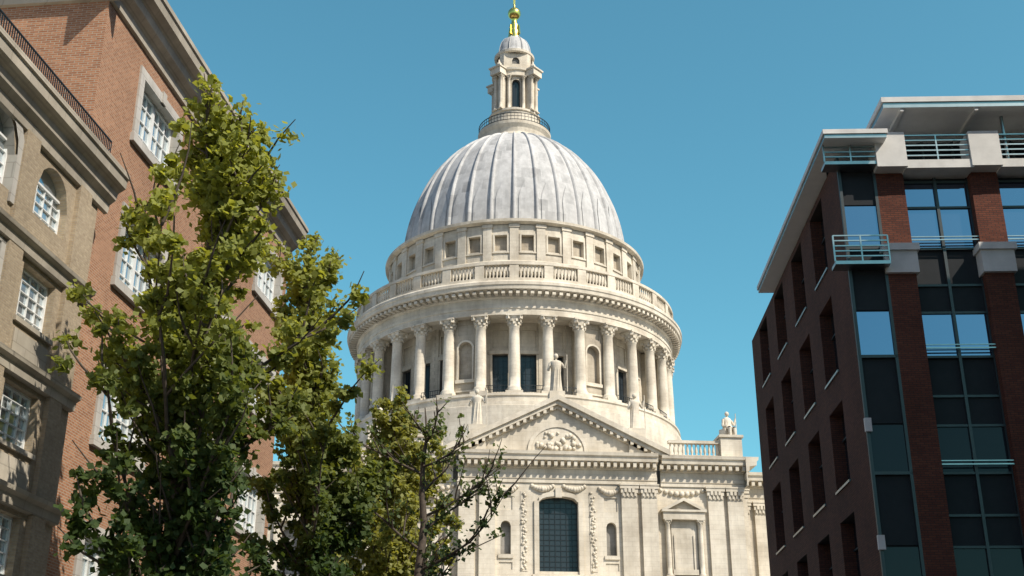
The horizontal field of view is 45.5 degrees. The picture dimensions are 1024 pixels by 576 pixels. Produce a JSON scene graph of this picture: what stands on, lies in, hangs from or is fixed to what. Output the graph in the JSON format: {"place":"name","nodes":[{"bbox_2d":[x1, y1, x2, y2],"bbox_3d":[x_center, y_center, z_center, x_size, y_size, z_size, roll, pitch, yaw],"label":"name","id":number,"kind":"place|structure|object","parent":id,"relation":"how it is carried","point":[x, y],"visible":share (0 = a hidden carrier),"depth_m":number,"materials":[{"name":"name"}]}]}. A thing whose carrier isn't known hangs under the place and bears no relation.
{"place":"outdoors","nodes":[
{"label":"outdoors","id":0,"kind":"place"},
{"bbox_2d":[0,0,308,575],"bbox_3d":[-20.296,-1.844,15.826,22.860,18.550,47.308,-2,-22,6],"label":"brick buildings","id":1,"kind":"structure","parent":0,"point":[91,91],"depth_m":24.12,"materials":[{"name":"orange brick"}]},
{"bbox_2d":[329,384,463,575],"bbox_3d":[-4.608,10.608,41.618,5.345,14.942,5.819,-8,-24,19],"label":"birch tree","id":2,"kind":"object","parent":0,"point":[384,555],"visible":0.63,"depth_m":42.53,"materials":[{"name":"green plant"}]},
{"bbox_2d":[327,394,545,575],"bbox_3d":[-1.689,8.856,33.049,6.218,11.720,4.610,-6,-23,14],"label":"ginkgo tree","id":3,"kind":"object","parent":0,"point":[422,567],"visible":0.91,"depth_m":33.85,"materials":[{"name":"green plant"}]},
{"bbox_2d":[266,354,769,575],"bbox_3d":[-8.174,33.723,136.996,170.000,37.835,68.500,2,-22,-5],"label":"cathedral facade","id":4,"kind":"structure","parent":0,"point":[594,493],"depth_m":114.86,"materials":[{"name":"beige stone"}]},
{"bbox_2d":[347,0,684,454],"bbox_3d":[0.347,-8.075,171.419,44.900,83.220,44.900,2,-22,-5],"label":"dome","id":5,"kind":"structure","parent":4,"relation":"on","point":[514,264],"depth_m":151.58,"materials":[{"name":"white stone"}]},
{"bbox_2d":[167,0,1023,471],"label":"sky","id":6,"kind":"structure","parent":0,"point":[701,123],"materials":[{"name":"blue"}]},
{"bbox_3d":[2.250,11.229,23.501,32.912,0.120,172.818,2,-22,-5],"label":"street paving","id":7,"kind":"structure","parent":0,"visible":0},
{"bbox_2d":[46,66,369,575],"bbox_3d":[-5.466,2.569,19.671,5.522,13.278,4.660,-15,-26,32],"label":"ginkgo tree","id":8,"kind":"object","parent":7,"relation":"on","point":[205,356],"visible":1,"depth_m":19.12,"materials":[{"name":"green plant"}]},
{"bbox_2d":[236,231,396,575],"bbox_3d":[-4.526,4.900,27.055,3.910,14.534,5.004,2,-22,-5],"label":"ginkgo tree","id":9,"kind":"object","parent":7,"relation":"on","point":[321,450],"visible":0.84,"depth_m":27.91,"materials":[{"name":"green plant"}]},
{"label":"ground","id":10,"kind":"structure","parent":0,"visible":0},
{"bbox_2d":[752,95,1023,575],"bbox_3d":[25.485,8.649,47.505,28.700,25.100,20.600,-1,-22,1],"label":"office building","id":11,"kind":"structure","parent":10,"relation":"on","point":[888,348],"depth_m":42.24,"materials":[{"name":"brick"}]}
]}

